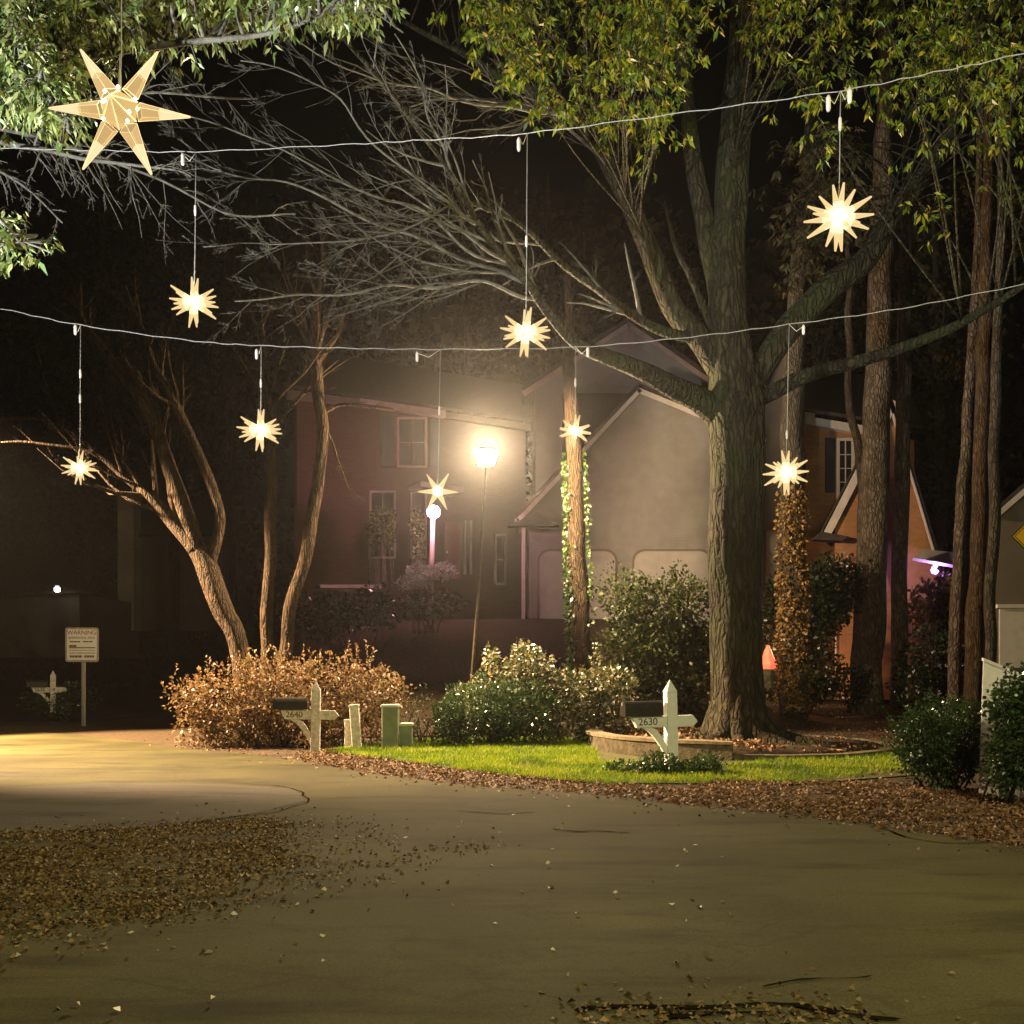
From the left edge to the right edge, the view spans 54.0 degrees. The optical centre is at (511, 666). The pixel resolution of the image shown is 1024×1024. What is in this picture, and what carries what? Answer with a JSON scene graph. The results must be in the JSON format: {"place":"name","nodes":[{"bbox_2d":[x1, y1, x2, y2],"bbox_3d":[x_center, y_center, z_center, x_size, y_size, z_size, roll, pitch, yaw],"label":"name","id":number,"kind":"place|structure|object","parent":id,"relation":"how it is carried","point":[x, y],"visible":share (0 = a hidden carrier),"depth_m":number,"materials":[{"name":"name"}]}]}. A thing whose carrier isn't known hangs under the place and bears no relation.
{"place":"outdoors","nodes":[
{"label":"outdoors","id":0,"kind":"place"},
{"bbox_2d":[0,715,143,723],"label":"driveway","id":1,"kind":"structure","parent":0,"point":[20,719],"depth_m":30.96,"materials":[{"name":"beige concrete"}]},
{"bbox_2d":[0,730,1023,1023],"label":"road","id":2,"kind":"structure","parent":0,"point":[898,920],"depth_m":6.58,"materials":[{"name":"grey asphalt"}]},
{"bbox_2d":[0,783,305,833],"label":"road patch","id":3,"kind":"object","parent":2,"relation":"on","point":[100,804],"visible":1,"depth_m":11.70,"materials":[{"name":"grey asphalt"}]},
{"bbox_2d":[15,812,730,1010],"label":"pale leaves","id":4,"kind":"object","parent":2,"relation":"on","point":[705,953],"visible":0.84,"depth_m":6.46,"materials":[{"name":"beige plant"}]},
{"bbox_2d":[48,782,998,1019],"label":"road cracks","id":5,"kind":"object","parent":2,"relation":"on","point":[687,1014],"visible":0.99,"depth_m":4.70,"materials":[{"name":"black asphalt"}]},
{"bbox_2d":[0,619,1023,846],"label":"ground","id":6,"kind":"structure","parent":0,"point":[435,662],"depth_m":29.03,"materials":[{"name":"brown soil"}]},
{"bbox_2d":[0,147,78,486],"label":"tree","id":7,"kind":"object","parent":6,"relation":"on","point":[30,450],"visible":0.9,"depth_m":42.33,"materials":[{"name":"brown plant"}]},
{"bbox_2d":[26,671,66,712],"bbox_3d":[-13.393,0.712,28.940,1.072,1.221,0.202,0,0,-19],"label":"mailbox","id":8,"kind":"object","parent":6,"relation":"on","point":[40,687],"visible":1,"depth_m":28.91,"materials":[{"name":"white paint"}]},
{"bbox_2d":[16,680,105,721],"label":"planter shrub","id":9,"kind":"object","parent":6,"relation":"on","point":[40,702],"visible":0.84,"depth_m":29.19,"materials":[{"name":"green plant"}]},
{"bbox_2d":[0,555,138,658],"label":"house","id":10,"kind":"structure","parent":6,"relation":"on","point":[39,615],"depth_m":44.02,"materials":[{"name":"brown"}]},
{"bbox_2d":[54,584,59,591],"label":"door light","id":11,"kind":"object","parent":10,"relation":"attached to","point":[57,588],"visible":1,"depth_m":42.91,"materials":[{"name":"white glass"}]},
{"bbox_2d":[65,628,98,725],"bbox_3d":[-11.697,0.454,27.357,0.908,3.042,0.075,0,0,0],"label":"warning sign","id":12,"kind":"object","parent":6,"relation":"on","point":[82,645],"visible":0.99,"depth_m":27.32,"materials":[{"name":"metal"}]},
{"bbox_2d":[2,127,177,693],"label":"tree","id":13,"kind":"object","parent":6,"relation":"on","point":[91,430],"visible":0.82,"depth_m":45.88,"materials":[{"name":"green plant"}]},
{"bbox_2d":[0,269,253,742],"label":"leaning tree","id":14,"kind":"object","parent":6,"relation":"on","point":[177,517],"visible":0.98,"depth_m":21.41,"materials":[{"name":"brown plant"}]},
{"bbox_2d":[0,46,308,269],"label":"bare tree","id":15,"kind":"object","parent":6,"relation":"on","point":[107,160],"visible":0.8,"depth_m":13.59,"materials":[{"name":"grey plant"}]},
{"bbox_2d":[82,196,237,694],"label":"tree","id":16,"kind":"object","parent":6,"relation":"on","point":[174,649],"visible":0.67,"depth_m":43.80,"materials":[{"name":"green plant"}]},
{"bbox_2d":[118,475,252,634],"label":"pale house","id":17,"kind":"structure","parent":6,"relation":"on","point":[143,573],"depth_m":51.00,"materials":[{"name":"brick"}]},
{"bbox_2d":[0,0,408,278],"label":"leafy tree","id":18,"kind":"object","parent":6,"relation":"on","point":[40,73],"visible":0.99,"depth_m":9.09,"materials":[{"name":"green plant"}]},
{"bbox_2d":[168,159,299,690],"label":"tree","id":19,"kind":"object","parent":6,"relation":"on","point":[229,415],"visible":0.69,"depth_m":49.87,"materials":[{"name":"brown plant"}]},
{"bbox_2d":[160,638,416,747],"bbox_3d":[-4.505,0.550,20.474,5.122,2.275,2.196,0,0,0],"label":"autumn shrub","id":20,"kind":"object","parent":6,"relation":"on","point":[236,719],"visible":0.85,"depth_m":20.11,"materials":[{"name":"orange plant"}]},
{"bbox_2d":[212,177,397,731],"bbox_3d":[-4.766,-4.626,22.358,4.434,12.589,2.457,0,0,0],"label":"branching tree","id":21,"kind":"object","parent":6,"relation":"on","point":[314,337],"visible":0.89,"depth_m":22.41,"materials":[{"name":"brown plant"}]},
{"bbox_2d":[273,681,338,751],"bbox_3d":[-3.858,0.954,18.817,1.219,1.392,0.230,0,0,-5],"label":"mailbox","id":22,"kind":"object","parent":6,"relation":"on","point":[293,709],"visible":0.98,"depth_m":18.76,"materials":[{"name":"white paint"}]},
{"bbox_2d":[280,90,456,398],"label":"tree","id":23,"kind":"object","parent":6,"relation":"on","point":[380,354],"visible":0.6,"depth_m":51.84,"materials":[{"name":"brown plant"}]},
{"bbox_2d":[273,580,471,651],"bbox_3d":[-4.222,-1.502,29.966,6.067,2.147,2.327,0,0,0],"label":"dark hedge","id":24,"kind":"object","parent":6,"relation":"on","point":[350,612],"visible":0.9,"depth_m":29.68,"materials":[{"name":"green plant"}]},
{"bbox_2d":[363,505,398,620],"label":"potted shrub","id":25,"kind":"object","parent":6,"relation":"on","point":[388,525],"visible":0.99,"depth_m":33.02,"materials":[{"name":"green plant"}]},
{"bbox_2d":[406,505,426,620],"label":"potted shrub","id":26,"kind":"object","parent":6,"relation":"on","point":[416,540],"visible":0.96,"depth_m":33.06,"materials":[{"name":"green plant"}]},
{"bbox_2d":[394,559,458,633],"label":"silver shrub","id":27,"kind":"object","parent":6,"relation":"on","point":[429,577],"visible":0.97,"depth_m":31.30,"materials":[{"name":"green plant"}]},
{"bbox_2d":[427,505,439,624],"bbox_3d":[-2.537,-3.295,32.500,0.440,3.861,0.440,0,0,0],"label":"lamp post","id":28,"kind":"object","parent":6,"relation":"on","point":[433,512],"visible":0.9,"depth_m":32.43,"materials":[{"name":"white metal"}]},
{"bbox_2d":[400,151,543,483],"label":"tree","id":29,"kind":"object","parent":6,"relation":"on","point":[469,360],"visible":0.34,"depth_m":49.74,"materials":[{"name":"brown plant"}]},
{"bbox_2d":[464,440,499,734],"bbox_3d":[-0.694,-1.792,23.000,0.825,6.785,0.543,0,0,0],"label":"street lamp","id":30,"kind":"object","parent":6,"relation":"on","point":[485,453],"visible":0.62,"depth_m":22.97,"materials":[{"name":"brown metal"}]},
{"bbox_2d":[426,672,571,744],"bbox_3d":[-0.261,0.878,20.524,3.007,1.563,2.062,0,0,0],"label":"evergreen shrub","id":31,"kind":"object","parent":6,"relation":"on","point":[461,722],"visible":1,"depth_m":20.10,"materials":[{"name":"green plant"}]},
{"bbox_2d":[0,139,1023,689],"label":"woods","id":32,"kind":"object","parent":6,"relation":"on","point":[60,479],"visible":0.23,"depth_m":55.59,"materials":[{"name":"black plant"}]},
{"bbox_2d":[286,318,765,632],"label":"garage house","id":33,"kind":"structure","parent":6,"relation":"on","point":[645,448],"depth_m":35.73,"materials":[{"name":"grey paint"}]},
{"bbox_2d":[369,491,395,558],"bbox_3d":[-4.633,-5.085,35.907,1.001,2.490,0.100,0,0,-28],"label":"window frame","id":34,"kind":"structure","parent":33,"relation":"in","point":[387,499],"depth_m":35.89,"materials":[{"name":"white wood"}]},
{"bbox_2d":[396,417,426,467],"bbox_3d":[-3.642,-8.136,36.426,1.195,1.968,0.100,0,0,-28],"label":"window frame","id":35,"kind":"structure","parent":33,"relation":"in","point":[411,432],"depth_m":36.40,"materials":[{"name":"white wood"}]},
{"bbox_2d":[409,492,426,558],"bbox_3d":[-3.425,-5.171,36.539,0.664,2.511,0.100,0,0,-28],"label":"window frame","id":36,"kind":"structure","parent":33,"relation":"in","point":[415,499],"depth_m":36.56,"materials":[{"name":"white wood"}]},
{"bbox_2d":[444,522,460,578],"bbox_3d":[-2.192,-4.289,37.140,0.644,2.094,0.100,0,0,-28],"label":"door","id":37,"kind":"structure","parent":33,"relation":"in","point":[452,531],"depth_m":37.16,"materials":[{"name":"brown wood"}]},
{"bbox_2d":[494,534,505,584],"bbox_3d":[-0.457,-4.062,38.094,0.496,1.954,0.100,0,0,-28],"label":"window frame","id":38,"kind":"structure","parent":33,"relation":"in","point":[499,539],"depth_m":38.09,"materials":[{"name":"white wood"}]},
{"bbox_2d":[537,549,616,618],"bbox_3d":[2.211,-2.668,33.960,2.704,2.615,0.070,0,0,0],"label":"garage door","id":39,"kind":"structure","parent":33,"relation":"in","point":[550,605],"depth_m":33.92,"materials":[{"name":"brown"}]},
{"bbox_2d":[632,549,709,626],"bbox_3d":[5.417,-2.668,33.960,2.704,2.615,0.070,0,0,0],"label":"garage door","id":40,"kind":"structure","parent":33,"relation":"in","point":[650,561],"depth_m":33.92,"materials":[{"name":"brown"}]},
{"bbox_2d":[467,174,600,479],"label":"tree","id":41,"kind":"object","parent":6,"relation":"on","point":[550,358],"visible":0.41,"depth_m":45.83,"materials":[{"name":"brown plant"}]},
{"bbox_2d":[445,637,643,741],"bbox_3d":[0.682,0.508,21.207,4.174,2.286,1.909,0,0,0],"label":"variegated shrub","id":42,"kind":"object","parent":6,"relation":"on","point":[597,694],"visible":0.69,"depth_m":20.88,"materials":[{"name":"green plant"}]},
{"bbox_2d":[560,274,599,720],"bbox_3d":[1.722,-4.284,25.476,1.008,11.324,0.725,0,0,0],"label":"ivied tree","id":43,"kind":"object","parent":6,"relation":"on","point":[577,606],"visible":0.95,"depth_m":25.35,"materials":[{"name":"brown plant"}]},
{"bbox_2d":[144,698,1023,851],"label":"verge leaves","id":44,"kind":"object","parent":6,"relation":"on","point":[987,814],"visible":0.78,"depth_m":12.43,"materials":[{"name":"brown plant"}]},
{"bbox_2d":[587,560,710,718],"bbox_3d":[3.611,-0.587,24.965,3.470,4.116,2.894,0,0,0],"label":"green shrub","id":45,"kind":"object","parent":6,"relation":"on","point":[642,649],"visible":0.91,"depth_m":24.46,"materials":[{"name":"green plant"}]},
{"bbox_2d":[620,680,696,760],"bbox_3d":[2.363,0.928,16.079,1.279,1.450,0.240,0,0,-13],"label":"mailbox","id":46,"kind":"object","parent":6,"relation":"on","point":[671,721],"visible":0.99,"depth_m":16.04,"materials":[{"name":"white paint"}]},
{"bbox_2d":[638,237,706,367],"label":"tree","id":47,"kind":"object","parent":6,"relation":"on","point":[680,274],"visible":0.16,"depth_m":49.15,"materials":[{"name":"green plant"}]},
{"bbox_2d":[763,645,778,687],"bbox_3d":[7.031,-0.007,27.600,0.554,1.170,0.554,0,0,23],"label":"garden lantern","id":48,"kind":"object","parent":6,"relation":"on","point":[770,678],"visible":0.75,"depth_m":27.37,"materials":[{"name":"orange glass"}]},
{"bbox_2d":[772,25,818,718],"bbox_3d":[7.557,-7.916,26.963,1.062,18.596,1.055,0,0,40],"label":"creeper tree","id":49,"kind":"object","parent":6,"relation":"on","point":[793,686],"visible":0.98,"depth_m":26.73,"materials":[{"name":"brown plant"}]},
{"bbox_2d":[770,232,866,421],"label":"tree","id":50,"kind":"object","parent":6,"relation":"on","point":[814,340],"visible":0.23,"depth_m":47.38,"materials":[{"name":"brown plant"}]},
{"bbox_2d":[761,548,876,712],"bbox_3d":[8.589,-0.992,29.036,3.558,4.916,2.236,0,0,0],"label":"black shrub","id":51,"kind":"object","parent":6,"relation":"on","point":[828,607],"visible":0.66,"depth_m":28.58,"materials":[{"name":"green plant"}]},
{"bbox_2d":[844,163,861,492],"bbox_3d":[11.177,-7.429,32.001,1.208,17.500,0.371,0,0,0],"label":"crooked tree","id":52,"kind":"object","parent":6,"relation":"on","point":[853,425],"visible":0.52,"depth_m":31.91,"materials":[{"name":"brown plant"}]},
{"bbox_2d":[846,0,895,714],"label":"pine tree","id":53,"kind":"object","parent":6,"relation":"on","point":[869,632],"visible":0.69,"depth_m":29.69,"materials":[{"name":"brown plant"}]},
{"bbox_2d":[890,51,912,709],"bbox_3d":[12.007,-8.791,30.998,0.711,20.308,0.538,0,0,0],"label":"pine tree","id":54,"kind":"object","parent":6,"relation":"on","point":[899,563],"visible":0.74,"depth_m":30.84,"materials":[{"name":"brown plant"}]},
{"bbox_2d":[884,619,964,716],"bbox_3d":[11.711,0.043,28.018,2.618,2.892,1.840,0,0,0],"label":"dark shrub","id":55,"kind":"object","parent":6,"relation":"on","point":[919,671],"visible":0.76,"depth_m":27.76,"materials":[{"name":"green plant"}]},
{"bbox_2d":[876,685,981,790],"bbox_3d":[5.583,0.935,13.172,1.494,1.391,1.413,0,0,0],"label":"boxwood shrub","id":56,"kind":"object","parent":6,"relation":"on","point":[934,755],"visible":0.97,"depth_m":12.93,"materials":[{"name":"green plant"}]},
{"bbox_2d":[907,566,951,707],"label":"dry shrub","id":57,"kind":"object","parent":6,"relation":"on","point":[935,610],"visible":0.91,"depth_m":31.21,"materials":[{"name":"brown plant"}]},
{"bbox_2d":[864,170,1023,691],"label":"tree","id":58,"kind":"object","parent":6,"relation":"on","point":[934,377],"visible":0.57,"depth_m":44.76,"materials":[{"name":"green plant"}]},
{"bbox_2d":[947,27,984,723],"bbox_3d":[12.200,-7.823,26.998,1.021,18.765,0.397,0,0,0],"label":"pine tree","id":59,"kind":"object","parent":6,"relation":"on","point":[954,672],"visible":0.72,"depth_m":26.89,"materials":[{"name":"brown plant"}]},
{"bbox_2d":[932,8,1023,485],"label":"tree","id":60,"kind":"object","parent":6,"relation":"on","point":[1017,207],"visible":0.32,"depth_m":39.96,"materials":[{"name":"green plant"}]},
{"bbox_2d":[963,47,994,728],"bbox_3d":[11.866,-7.316,25.492,0.776,17.883,0.488,0,0,0],"label":"pine tree","id":61,"kind":"object","parent":6,"relation":"on","point":[974,643],"visible":0.69,"depth_m":25.34,"materials":[{"name":"brown plant"}]},
{"bbox_2d":[983,85,1005,662],"bbox_3d":[11.669,-6.270,24.310,0.518,15.834,0.325,0,0,0],"label":"pine tree","id":62,"kind":"object","parent":6,"relation":"on","point":[990,577],"visible":0.71,"depth_m":24.21,"materials":[{"name":"brown plant"}]},
{"bbox_2d":[975,661,1023,806],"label":"climbing ivy","id":63,"kind":"object","parent":6,"relation":"on","point":[1005,713],"visible":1,"depth_m":11.49,"materials":[{"name":"green plant"}]},
{"bbox_2d":[978,658,1023,798],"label":"white fence","id":64,"kind":"object","parent":6,"relation":"on","point":[992,671],"visible":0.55,"depth_m":12.47,"materials":[{"name":"paint"}]},
{"bbox_2d":[995,483,1023,673],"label":"side house","id":65,"kind":"structure","parent":6,"relation":"on","point":[1009,606],"depth_m":25.00,"materials":[{"name":"brown"}]},
{"bbox_2d":[999,608,1023,667],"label":"garage door","id":66,"kind":"structure","parent":65,"relation":"in","point":[1011,620],"depth_m":24.95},
{"bbox_2d":[1012,524,1023,547],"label":"yellow sign","id":67,"kind":"object","parent":6,"relation":"on","point":[1018,535],"visible":1,"depth_m":17.99,"materials":[{"name":"metal"}]},
{"bbox_2d":[0,0,1023,675],"label":"sky","id":68,"kind":"structure","parent":0,"point":[321,124],"materials":[{"name":"black"}]},
{"bbox_2d":[1,53,1023,152],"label":"overhead cable","id":69,"kind":"object","parent":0,"point":[556,129],"visible":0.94,"depth_m":10.14,"materials":[{"name":"grey metal"}]},
{"bbox_2d":[169,152,218,327],"bbox_3d":[-3.543,-4.757,11.201,0.515,1.962,0.479,0,0,0],"label":"hanging star","id":70,"kind":"object","parent":69,"relation":"hanging from","point":[194,302],"visible":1,"depth_m":11.16,"materials":[{"name":"plastic"}]},
{"bbox_2d":[500,134,549,356],"bbox_3d":[0.141,-4.360,10.400,0.546,2.330,0.417,0,0,-23],"label":"hanging star","id":71,"kind":"object","parent":69,"relation":"hanging from","point":[525,332],"visible":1,"depth_m":10.37,"materials":[{"name":"paper"}]},
{"bbox_2d":[804,87,873,251],"bbox_3d":[2.863,-4.349,8.806,0.577,1.425,0.510,0,0,0],"label":"hanging star","id":72,"kind":"object","parent":69,"relation":"hanging from","point":[838,216],"visible":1,"depth_m":8.76,"materials":[{"name":"plastic"}]},
{"bbox_2d":[1,284,1023,349],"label":"overhead cable","id":73,"kind":"object","parent":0,"point":[515,348],"visible":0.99,"depth_m":14.00,"materials":[{"name":"grey metal"}]},
{"bbox_2d":[61,324,98,484],"bbox_3d":[-5.896,-3.572,13.701,0.504,2.181,0.372,0,0,20],"label":"hanging star","id":74,"kind":"object","parent":73,"relation":"hanging from","point":[80,467],"visible":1,"depth_m":13.68,"materials":[{"name":"plastic"}]},
{"bbox_2d":[236,346,281,451],"bbox_3d":[-3.513,-3.734,13.996,0.630,1.484,0.486,0,0,-31],"label":"hanging star","id":75,"kind":"object","parent":73,"relation":"hanging from","point":[260,430],"visible":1,"depth_m":13.95,"materials":[{"name":"paper"}]},
{"bbox_2d":[416,350,457,509],"bbox_3d":[-1.065,-3.353,14.195,0.576,2.272,0.227,0,0,-16],"label":"hanging star","id":76,"kind":"object","parent":73,"relation":"hanging from","point":[437,490],"visible":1,"depth_m":14.19,"materials":[{"name":"yellow"}]},
{"bbox_2d":[560,347,590,447],"bbox_3d":[0.895,-3.808,14.199,0.459,1.422,0.416,0,0,0],"label":"hanging star","id":77,"kind":"object","parent":73,"relation":"hanging from","point":[574,430],"visible":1,"depth_m":14.16,"materials":[{"name":"plastic"}]},
{"bbox_2d":[762,324,808,494],"bbox_3d":[3.814,-3.580,14.006,0.625,2.385,0.496,0,0,18],"label":"hanging star","id":78,"kind":"object","parent":73,"relation":"hanging from","point":[785,472],"visible":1,"depth_m":13.96,"materials":[{"name":"paper"}]},
{"bbox_2d":[322,734,912,783],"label":"lawn","id":79,"kind":"structure","parent":0,"point":[607,755],"depth_m":15.59,"materials":[{"name":"plant"}]},
{"bbox_2d":[344,719,351,746],"bbox_3d":[-3.190,1.326,19.572,0.148,0.608,0.132,0,0,0],"label":"wooden post","id":80,"kind":"object","parent":79,"relation":"on","point":[347,735],"visible":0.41,"depth_m":19.51,"materials":[{"name":"white paint"}]},
{"bbox_2d":[349,704,361,748],"bbox_3d":[-3.010,1.177,19.322,0.243,0.915,0.154,0,0,0],"label":"wooden post","id":81,"kind":"object","parent":79,"relation":"on","point":[355,725],"visible":0.77,"depth_m":19.25,"materials":[{"name":"white paint"}]},
{"bbox_2d":[381,704,399,748],"bbox_3d":[-2.364,1.182,19.572,0.341,0.897,0.330,0,0,0],"label":"utility box","id":82,"kind":"object","parent":79,"relation":"on","point":[390,725],"visible":0.82,"depth_m":19.42,"materials":[{"name":"green plastic"}]},
{"bbox_2d":[399,723,413,747],"bbox_3d":[-2.081,1.369,19.828,0.253,0.521,0.330,0,0,0],"label":"utility box","id":83,"kind":"object","parent":79,"relation":"on","point":[406,733],"visible":0.75,"depth_m":19.68,"materials":[{"name":"green plastic"}]},
{"bbox_2d":[399,682,436,742],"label":"weedy shrub","id":84,"kind":"object","parent":79,"relation":"on","point":[421,735],"visible":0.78,"depth_m":20.48,"materials":[{"name":"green plant"}]},
{"bbox_2d":[600,746,727,775],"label":"ivy clump","id":85,"kind":"object","parent":79,"relation":"on","point":[668,765],"visible":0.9,"depth_m":14.81,"materials":[{"name":"green plant"}]},
{"bbox_2d":[586,725,893,760],"bbox_3d":[4.462,1.458,20.002,5.995,0.385,5.920,0,0,0],"label":"stone edging","id":86,"kind":"object","parent":79,"relation":"on","point":[601,739],"visible":0.53,"depth_m":17.75,"materials":[{"name":"stone"}]},
{"bbox_2d":[660,734,880,758],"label":"ring soil","id":87,"kind":"structure","parent":79,"relation":"on","point":[777,750],"depth_m":18.23,"materials":[{"name":"brown soil"}]},
{"bbox_2d":[155,0,1023,745],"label":"oak tree","id":88,"kind":"object","parent":87,"relation":"on","point":[727,406],"visible":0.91,"depth_m":18.41,"materials":[{"name":"brown plant"}]},
{"bbox_2d":[608,726,881,752],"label":"ring leaves","id":89,"kind":"object","parent":87,"relation":"on","point":[760,745],"visible":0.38,"depth_m":18.87,"materials":[{"name":"brown plant"}]},
{"bbox_2d":[762,359,952,699],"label":"brick house","id":90,"kind":"structure","parent":0,"point":[831,486],"depth_m":33.90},
{"bbox_2d":[836,438,854,498],"bbox_3d":[11.910,-7.088,35.914,0.669,2.181,0.100,0,0,-9],"label":"window frame","id":91,"kind":"structure","parent":90,"relation":"in","point":[845,455],"depth_m":35.89,"materials":[{"name":"white wood"}]},
{"bbox_2d":[931,565,938,574],"bbox_3d":[13.574,-3.188,32.250,0.260,0.450,0.260,0,0,0],"label":"purple lamp","id":92,"kind":"object","parent":90,"relation":"hanging from","point":[933,568],"visible":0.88,"depth_m":32.17,"materials":[{"name":"purple"}]},
{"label":"overhead cable","id":93,"kind":"object","parent":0,"visible":0},
{"bbox_2d":[48,0,190,174],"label":"hanging star","id":94,"kind":"object","parent":93,"relation":"hanging from","point":[118,109],"visible":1,"depth_m":4.29,"materials":[{"name":"beige plastic"}]}
]}

